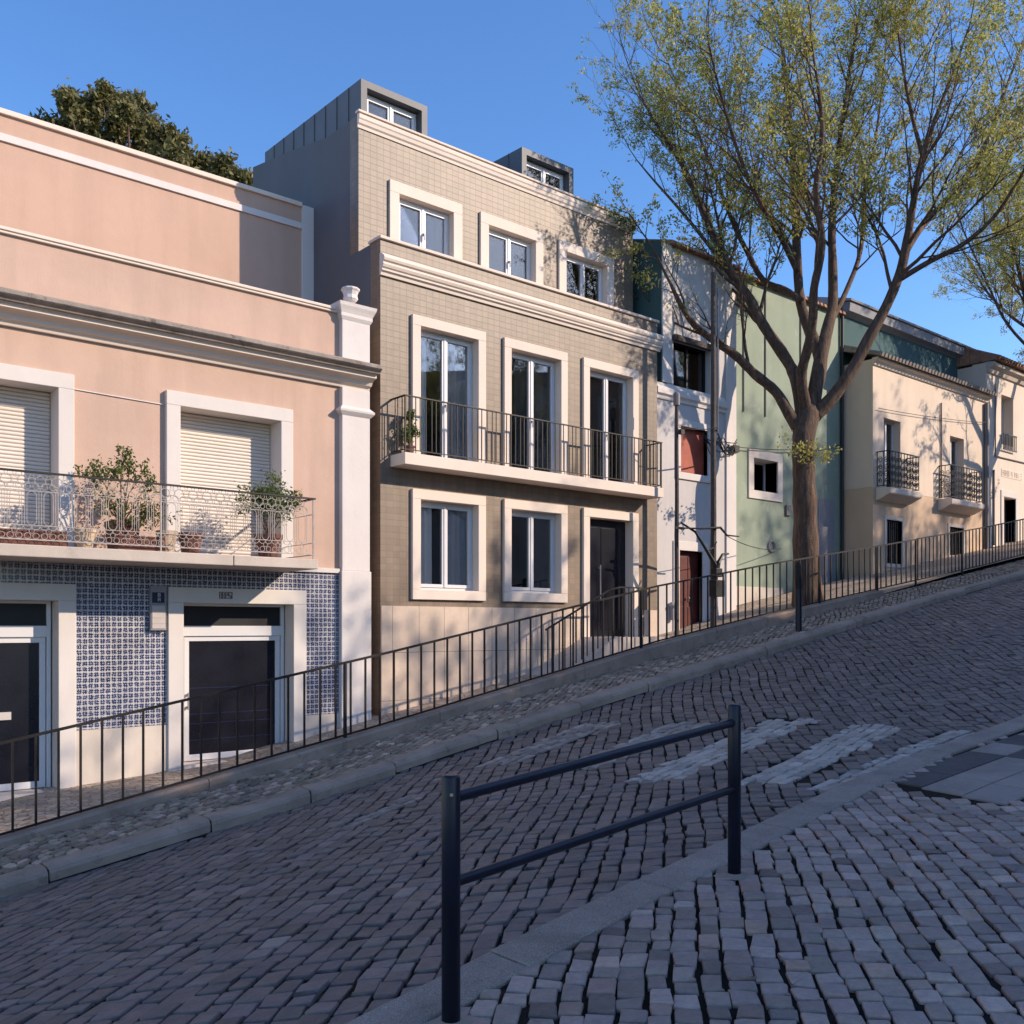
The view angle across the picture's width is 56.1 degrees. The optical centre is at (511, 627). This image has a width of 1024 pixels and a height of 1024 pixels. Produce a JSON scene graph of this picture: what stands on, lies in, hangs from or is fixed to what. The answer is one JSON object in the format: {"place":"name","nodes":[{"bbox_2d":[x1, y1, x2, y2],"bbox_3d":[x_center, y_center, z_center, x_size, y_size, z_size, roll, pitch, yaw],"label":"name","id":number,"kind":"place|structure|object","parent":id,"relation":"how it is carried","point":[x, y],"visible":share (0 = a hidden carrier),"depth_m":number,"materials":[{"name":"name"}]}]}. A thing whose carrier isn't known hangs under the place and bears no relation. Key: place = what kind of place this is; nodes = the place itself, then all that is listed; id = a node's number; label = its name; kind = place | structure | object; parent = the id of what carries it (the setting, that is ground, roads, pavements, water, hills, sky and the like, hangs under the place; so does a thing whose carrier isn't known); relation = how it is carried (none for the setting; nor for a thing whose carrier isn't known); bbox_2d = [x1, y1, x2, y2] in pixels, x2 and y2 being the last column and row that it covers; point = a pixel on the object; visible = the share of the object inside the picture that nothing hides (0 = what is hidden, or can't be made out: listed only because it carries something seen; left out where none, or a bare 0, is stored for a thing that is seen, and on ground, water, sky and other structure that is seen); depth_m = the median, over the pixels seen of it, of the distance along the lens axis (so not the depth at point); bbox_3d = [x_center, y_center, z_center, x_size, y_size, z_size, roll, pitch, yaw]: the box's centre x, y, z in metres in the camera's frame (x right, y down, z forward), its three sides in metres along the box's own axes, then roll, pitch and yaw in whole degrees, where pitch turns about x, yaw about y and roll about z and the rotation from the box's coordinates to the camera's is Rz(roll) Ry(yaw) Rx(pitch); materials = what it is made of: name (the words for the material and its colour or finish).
{"place":"outdoors","nodes":[
{"label":"outdoors","id":0,"kind":"place"},
{"bbox_2d":[0,579,1023,1023],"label":"road","id":1,"kind":"structure","parent":0,"point":[80,943],"depth_m":7.63,"materials":[{"name":"grey stone"}]},
{"bbox_2d":[328,796,423,828],"bbox_3d":[-1.322,1.843,9.450,0.319,0.216,1.231,0,0,32],"label":"zebra stripe","id":2,"kind":"object","parent":1,"relation":"on","point":[402,802],"visible":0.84,"depth_m":9.35,"materials":[{"name":"white paint"}]},
{"bbox_2d":[474,722,620,767],"bbox_3d":[0.492,1.436,11.628,0.585,0.436,2.240,0,0,41],"label":"zebra stripe","id":3,"kind":"object","parent":1,"relation":"on","point":[562,738],"visible":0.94,"depth_m":11.63,"materials":[{"name":"white paint"}]},
{"bbox_2d":[577,721,712,769],"bbox_3d":[1.506,1.372,10.985,0.659,0.409,2.515,0,0,43],"label":"zebra stripe","id":4,"kind":"object","parent":1,"relation":"on","point":[667,729],"visible":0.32,"depth_m":11.40,"materials":[{"name":"white stone"}]},
{"bbox_2d":[623,718,821,783],"bbox_3d":[2.386,1.320,10.339,0.665,0.453,3.385,0,0,40],"label":"zebra stripe","id":5,"kind":"object","parent":1,"relation":"on","point":[693,761],"visible":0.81,"depth_m":10.20,"materials":[{"name":"white stone"}]},
{"bbox_2d":[741,724,902,786],"bbox_3d":[3.215,1.285,9.689,0.604,0.363,3.241,0,0,38],"label":"zebra stripe","id":6,"kind":"object","parent":1,"relation":"on","point":[819,756],"visible":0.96,"depth_m":9.62,"materials":[{"name":"white paint"}]},
{"bbox_2d":[806,730,975,791],"bbox_3d":[3.774,1.270,9.166,0.484,0.330,3.248,0,0,45],"label":"zebra stripe","id":7,"kind":"object","parent":1,"relation":"on","point":[901,753],"visible":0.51,"depth_m":9.18,"materials":[{"name":"white stone"}]},
{"bbox_2d":[0,560,1023,874],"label":"pavement","id":8,"kind":"structure","parent":0,"point":[114,828],"depth_m":12.14,"materials":[{"name":"stone"}]},
{"bbox_2d":[795,562,801,631],"bbox_3d":[5.151,-0.521,17.251,0.124,1.290,0.124,0,0,-40],"label":"bollard","id":9,"kind":"object","parent":8,"relation":"on","point":[798,596],"visible":0.93,"depth_m":17.21,"materials":[{"name":"black metal"}]},
{"bbox_2d":[0,556,1023,1023],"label":"ground","id":10,"kind":"structure","parent":0,"point":[524,1018],"depth_m":5.78,"materials":[{"name":"grey stone"}]},
{"bbox_2d":[28,107,100,138],"bbox_3d":[-10.612,-5.344,22.176,1.754,13.689,2.222,0,0,-40],"label":"evergreen tree","id":11,"kind":"object","parent":10,"relation":"on","point":[47,118],"visible":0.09,"depth_m":22.11,"materials":[{"name":"green plant"}]},
{"bbox_2d":[50,77,252,186],"bbox_3d":[-8.670,-6.206,23.989,4.919,15.413,6.241,0,0,-13],"label":"evergreen tree","id":12,"kind":"object","parent":10,"relation":"on","point":[125,116],"visible":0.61,"depth_m":22.53,"materials":[{"name":"green plant"}]},
{"bbox_2d":[0,107,382,801],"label":"townhouse","id":13,"kind":"structure","parent":10,"relation":"on","point":[190,339],"depth_m":13.99,"materials":[{"name":"pink paint"}]},
{"bbox_2d":[0,600,50,791],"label":"door","id":14,"kind":"structure","parent":13,"relation":"in","point":[25,626],"depth_m":12.58,"materials":[{"name":"wood"}]},
{"bbox_2d":[0,528,67,546],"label":"planter trough","id":15,"kind":"object","parent":13,"relation":"on","point":[35,536],"visible":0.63,"depth_m":11.62,"materials":[{"name":"ceramic"}]},
{"bbox_2d":[73,528,96,547],"bbox_3d":[-5.413,-1.116,12.175,0.286,0.260,0.282,0,0,-40],"label":"flower pot","id":16,"kind":"object","parent":13,"relation":"on","point":[89,534],"visible":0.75,"depth_m":12.09,"materials":[{"name":"beige ceramic"}]},
{"bbox_2d":[73,446,181,548],"bbox_3d":[-5.029,-1.696,12.619,1.326,1.420,0.817,0,0,-40],"label":"potted shrub","id":17,"kind":"object","parent":13,"relation":"on","point":[114,523],"visible":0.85,"depth_m":12.52,"materials":[{"name":"green plant"}]},
{"bbox_2d":[114,535,164,550],"bbox_3d":[-4.823,-1.081,12.437,0.600,0.190,0.179,0,0,-40],"label":"planter trough","id":18,"kind":"object","parent":13,"relation":"on","point":[131,541],"visible":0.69,"depth_m":12.34,"materials":[{"name":"ceramic"}]},
{"bbox_2d":[156,530,177,551],"bbox_3d":[-4.617,-1.136,12.845,0.286,0.300,0.282,0,0,-40],"label":"flower pot","id":19,"kind":"object","parent":13,"relation":"on","point":[169,543],"visible":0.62,"depth_m":12.76,"materials":[{"name":"beige ceramic"}]},
{"bbox_2d":[177,532,203,552],"bbox_3d":[-4.406,-1.136,13.153,0.352,0.300,0.347,0,0,-40],"label":"flower pot","id":20,"kind":"object","parent":13,"relation":"on","point":[189,544],"visible":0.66,"depth_m":13.04,"materials":[{"name":"ceramic"}]},
{"bbox_2d":[184,603,283,761],"bbox_3d":[-4.203,0.795,14.395,1.690,2.310,0.141,0,0,-40],"label":"door","id":21,"kind":"structure","parent":13,"relation":"in","point":[226,646],"depth_m":14.40,"materials":[{"name":"black metal"}]},
{"bbox_2d":[226,468,302,556],"bbox_3d":[-3.528,-1.664,13.917,1.092,1.356,0.889,0,0,-31],"label":"potted shrub","id":22,"kind":"object","parent":13,"relation":"on","point":[271,501],"visible":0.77,"depth_m":13.86,"materials":[{"name":"green plant"}]},
{"bbox_2d":[0,590,883,848],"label":"wall","id":23,"kind":"structure","parent":10,"relation":"on","point":[658,650],"depth_m":13.29,"materials":[{"name":"grey stone"}]},
{"bbox_2d":[0,539,916,835],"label":"street railing","id":24,"kind":"object","parent":23,"relation":"on","point":[270,681],"visible":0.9,"depth_m":13.34,"materials":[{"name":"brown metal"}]},
{"bbox_2d":[253,78,664,715],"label":"townhouse","id":25,"kind":"structure","parent":10,"relation":"on","point":[515,344],"depth_m":17.49,"materials":[{"name":"beige tile"}]},
{"bbox_2d":[398,409,419,452],"bbox_3d":[-1.699,-3.247,15.950,0.300,0.788,0.396,0,0,26],"label":"potted plant","id":26,"kind":"object","parent":25,"relation":"on","point":[412,427],"visible":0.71,"depth_m":15.94,"materials":[{"name":"green plant"}]},
{"bbox_2d":[399,198,448,254],"bbox_3d":[-1.631,-7.120,17.341,1.180,0.960,0.176,0,0,-40],"label":"window","id":27,"kind":"structure","parent":25,"relation":"in","point":[428,228],"depth_m":17.39,"materials":[{"name":"white glass"}]},
{"bbox_2d":[421,330,471,460],"bbox_3d":[-1.210,-3.982,16.841,1.240,2.255,0.211,0,0,-40],"label":"french window","id":28,"kind":"structure","parent":25,"relation":"in","point":[455,354],"depth_m":17.05,"materials":[{"name":"white glass"}]},
{"bbox_2d":[421,501,471,590],"bbox_3d":[-1.223,-1.405,16.856,1.240,1.530,0.172,0,0,-40],"label":"window","id":29,"kind":"structure","parent":25,"relation":"in","point":[455,520],"depth_m":17.02,"materials":[{"name":"white glass"}]},
{"bbox_2d":[489,229,530,280],"bbox_3d":[-0.080,-7.120,18.620,1.180,0.960,0.137,0,0,-40],"label":"window","id":30,"kind":"structure","parent":25,"relation":"in","point":[510,255],"depth_m":18.61,"materials":[{"name":"white glass"}]},
{"bbox_2d":[512,352,554,472],"bbox_3d":[0.351,-3.982,18.108,1.240,2.255,0.137,0,0,-40],"label":"french window","id":31,"kind":"structure","parent":25,"relation":"in","point":[533,379],"depth_m":18.16,"materials":[{"name":"white glass"}]},
{"bbox_2d":[512,510,554,593],"bbox_3d":[0.324,-1.405,18.139,1.240,1.530,0.144,0,0,-40],"label":"window","id":32,"kind":"structure","parent":25,"relation":"in","point":[533,534],"depth_m":18.16,"materials":[{"name":"white glass"}]},
{"bbox_2d":[567,256,601,302],"bbox_3d":[1.457,-7.120,19.915,1.180,0.960,0.137,0,0,-40],"label":"window","id":33,"kind":"structure","parent":25,"relation":"in","point":[583,280],"depth_m":19.93,"materials":[{"name":"white glass"}]},
{"bbox_2d":[590,519,624,636],"bbox_3d":[1.871,-0.985,19.423,1.240,2.350,0.133,0,0,-40],"label":"door","id":34,"kind":"structure","parent":25,"relation":"in","point":[607,538],"depth_m":19.45,"materials":[{"name":"black wood"}]},
{"bbox_2d":[590,371,625,482],"bbox_3d":[1.878,-3.982,19.415,1.240,2.255,0.171,0,0,-40],"label":"french window","id":35,"kind":"structure","parent":25,"relation":"in","point":[607,392],"depth_m":19.47,"materials":[{"name":"white glass"}]},
{"bbox_2d":[607,209,639,235],"bbox_3d":[2.371,-8.546,20.278,0.934,0.476,0.344,0,0,-40],"label":"wall weed","id":36,"kind":"object","parent":25,"relation":"attached to","point":[623,220],"depth_m":20.22,"materials":[{"name":"green plant"}]},
{"bbox_2d":[0,570,1023,898],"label":"kerb","id":37,"kind":"structure","parent":10,"relation":"on","point":[24,880],"depth_m":11.42,"materials":[{"name":"stone"}]},
{"bbox_2d":[527,636,671,674],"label":"entrance ramp","id":38,"kind":"structure","parent":10,"relation":"on","point":[608,648],"depth_m":18.03,"materials":[{"name":"beige stone"}]},
{"bbox_2d":[545,586,644,672],"bbox_3d":[1.594,0.111,17.838,2.626,1.770,0.040,0,0,-40],"label":"ramp railing","id":39,"kind":"object","parent":38,"relation":"on","point":[578,609],"visible":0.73,"depth_m":17.66,"materials":[{"name":"brown metal"}]},
{"bbox_2d":[345,715,1023,1023],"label":"kerb","id":40,"kind":"structure","parent":10,"relation":"on","point":[498,967],"depth_m":5.19,"materials":[{"name":"stone"}]},
{"bbox_2d":[633,239,741,633],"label":"townhouse","id":41,"kind":"structure","parent":10,"relation":"on","point":[684,363],"depth_m":21.16,"materials":[{"name":"paint"}]},
{"bbox_2d":[673,342,704,392],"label":"window","id":42,"kind":"structure","parent":41,"relation":"in","point":[688,362],"depth_m":21.30,"materials":[{"name":"glass"}]},
{"bbox_2d":[680,551,697,627],"bbox_3d":[3.857,-0.660,21.156,0.790,2.020,0.139,0,0,-40],"label":"door","id":43,"kind":"structure","parent":41,"relation":"in","point":[688,560],"depth_m":21.20,"materials":[{"name":"red paint"}]},
{"bbox_2d":[681,428,703,474],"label":"boarded window","id":44,"kind":"structure","parent":41,"relation":"in","point":[692,442],"depth_m":21.28,"materials":[{"name":"red wood"}]},
{"bbox_2d":[701,433,739,455],"bbox_3d":[4.680,-4.055,21.561,1.308,0.476,0.140,0,0,-40],"label":"cable tangle","id":45,"kind":"object","parent":41,"relation":"attached to","point":[735,448],"visible":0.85,"depth_m":21.66,"materials":[{"name":"black rubber"}]},
{"bbox_2d":[716,429,736,453],"bbox_3d":[4.838,-4.083,21.505,0.030,0.359,3.830,0,0,20],"label":"cable","id":46,"kind":"object","parent":41,"relation":"attached to","point":[722,442],"visible":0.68,"depth_m":20.52,"materials":[{"name":"black rubber"}]},
{"bbox_2d":[681,272,738,626],"bbox_3d":[4.127,-3.502,19.749,1.735,7.598,0.278,0,0,-32],"label":"utility pole","id":47,"kind":"object","parent":10,"relation":"on","point":[711,554],"visible":0.91,"depth_m":19.72,"materials":[{"name":"paint"}]},
{"bbox_2d":[679,427,716,429],"bbox_3d":[3.792,-4.060,19.564,0.862,0.094,0.017,0,0,-19],"label":"cable","id":48,"kind":"object","parent":47,"relation":"attached to","point":[697,429],"visible":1,"depth_m":19.56,"materials":[{"name":"black rubber"}]},
{"bbox_2d":[709,568,721,596],"bbox_3d":[4.171,-0.910,19.547,0.280,0.580,0.185,0,0,-40],"label":"utility box","id":49,"kind":"object","parent":47,"relation":"attached to","point":[718,585],"visible":0.77,"depth_m":19.47,"materials":[{"name":"paint"}]},
{"bbox_2d":[725,535,780,549],"bbox_3d":[5.654,-1.917,22.243,0.017,0.180,5.053,0,0,28],"label":"cable","id":50,"kind":"object","parent":47,"relation":"attached to","point":[751,546],"visible":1,"depth_m":21.85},
{"bbox_2d":[736,271,846,605],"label":"townhouse","id":51,"kind":"structure","parent":10,"relation":"on","point":[764,495],"depth_m":24.54,"materials":[{"name":"green paint"}]},
{"bbox_2d":[754,462,764,490],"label":"window","id":52,"kind":"structure","parent":51,"relation":"in","point":[759,468],"depth_m":24.66,"materials":[{"name":"black glass"}]},
{"bbox_2d":[740,444,843,449],"bbox_3d":[6.902,-4.674,24.489,5.703,0.672,0.023,0,0,-40],"label":"cable","id":53,"kind":"object","parent":51,"relation":"attached to","point":[781,449],"visible":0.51,"depth_m":24.20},
{"bbox_2d":[818,498,834,583],"bbox_3d":[8.504,-2.130,25.969,0.780,2.660,0.019,0,0,-40],"label":"door","id":54,"kind":"structure","parent":51,"relation":"in","point":[826,508],"depth_m":25.99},
{"bbox_2d":[566,0,1023,606],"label":"street tree","id":55,"kind":"object","parent":10,"relation":"on","point":[812,406],"visible":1,"depth_m":20.94,"materials":[{"name":"green plant"}]},
{"bbox_2d":[806,296,973,377],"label":"townhouse","id":56,"kind":"structure","parent":10,"relation":"on","point":[896,336],"depth_m":28.47,"materials":[{"name":"teal paint"}]},
{"bbox_2d":[843,345,997,578],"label":"townhouse","id":57,"kind":"structure","parent":10,"relation":"on","point":[911,476],"depth_m":27.02,"materials":[{"name":"beige paint"}]},
{"bbox_2d":[884,421,893,487],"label":"french window","id":58,"kind":"structure","parent":57,"relation":"in","point":[888,426],"depth_m":26.82,"materials":[{"name":"white glass"}]},
{"bbox_2d":[879,408,985,422],"bbox_3d":[12.357,-6.149,27.945,6.501,0.516,0.017,0,0,-40],"label":"cable","id":59,"kind":"object","parent":57,"relation":"attached to","point":[933,417],"visible":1,"depth_m":27.66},
{"bbox_2d":[950,438,956,498],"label":"french window","id":60,"kind":"structure","parent":57,"relation":"in","point":[953,443],"depth_m":29.27,"materials":[{"name":"white glass"}]},
{"bbox_2d":[892,732,1023,805],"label":"crossing slabs","id":61,"kind":"structure","parent":10,"relation":"on","point":[993,772],"depth_m":8.09,"materials":[{"name":"grey concrete"}]},
{"bbox_2d":[917,92,1023,362],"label":"street tree","id":62,"kind":"object","parent":10,"relation":"on","point":[1004,261],"visible":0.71,"depth_m":31.41,"materials":[{"name":"green plant"}]},
{"bbox_2d":[957,347,1023,546],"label":"townhouse","id":63,"kind":"structure","parent":10,"relation":"on","point":[1002,376],"depth_m":30.91,"materials":[{"name":"paint"}]},
{"bbox_2d":[1001,399,1003,444],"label":"window","id":64,"kind":"structure","parent":63,"relation":"in","point":[1002,401],"depth_m":31.69,"materials":[{"name":"white glass"}]},
{"bbox_2d":[1004,500,1005,522],"bbox_3d":[16.011,-3.110,31.523,0.900,2.220,0.072,0,0,-40],"label":"door","id":65,"kind":"structure","parent":63,"relation":"in","point":[1004,500],"depth_m":31.71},
{"bbox_2d":[0,540,1023,832],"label":"walkway","id":66,"kind":"structure","parent":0,"point":[24,810],"depth_m":14.58,"materials":[{"name":"grey stone"}]},
{"bbox_2d":[673,392,684,634],"bbox_3d":[3.390,-2.167,19.435,0.236,5.186,0.225,0,0,-2],"label":"utility pole","id":67,"kind":"object","parent":66,"relation":"on","point":[676,404],"visible":0.87,"depth_m":19.44,"materials":[{"name":"metal"}]},
{"bbox_2d":[0,0,1023,363],"label":"sky","id":68,"kind":"structure","parent":0,"point":[491,77],"materials":[{"name":"blue"}]},
{"bbox_2d":[460,735,1023,1023],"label":"pavement","id":69,"kind":"structure","parent":0,"point":[887,1000],"depth_m":4.58,"materials":[{"name":"stone"}]},
{"bbox_2d":[425,704,751,1023],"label":"guard rail","id":70,"kind":"object","parent":69,"relation":"on","point":[453,796],"visible":0.97,"depth_m":4.16,"materials":[{"name":"black metal"}]},
{"bbox_2d":[884,559,1023,595],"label":"pavement","id":71,"kind":"structure","parent":0,"point":[1017,561],"depth_m":23.17,"materials":[{"name":"stone"}]},
{"bbox_2d":[916,518,1023,579],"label":"street railing","id":72,"kind":"object","parent":71,"relation":"on","point":[975,529],"visible":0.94,"depth_m":24.02,"materials":[{"name":"brown metal"}]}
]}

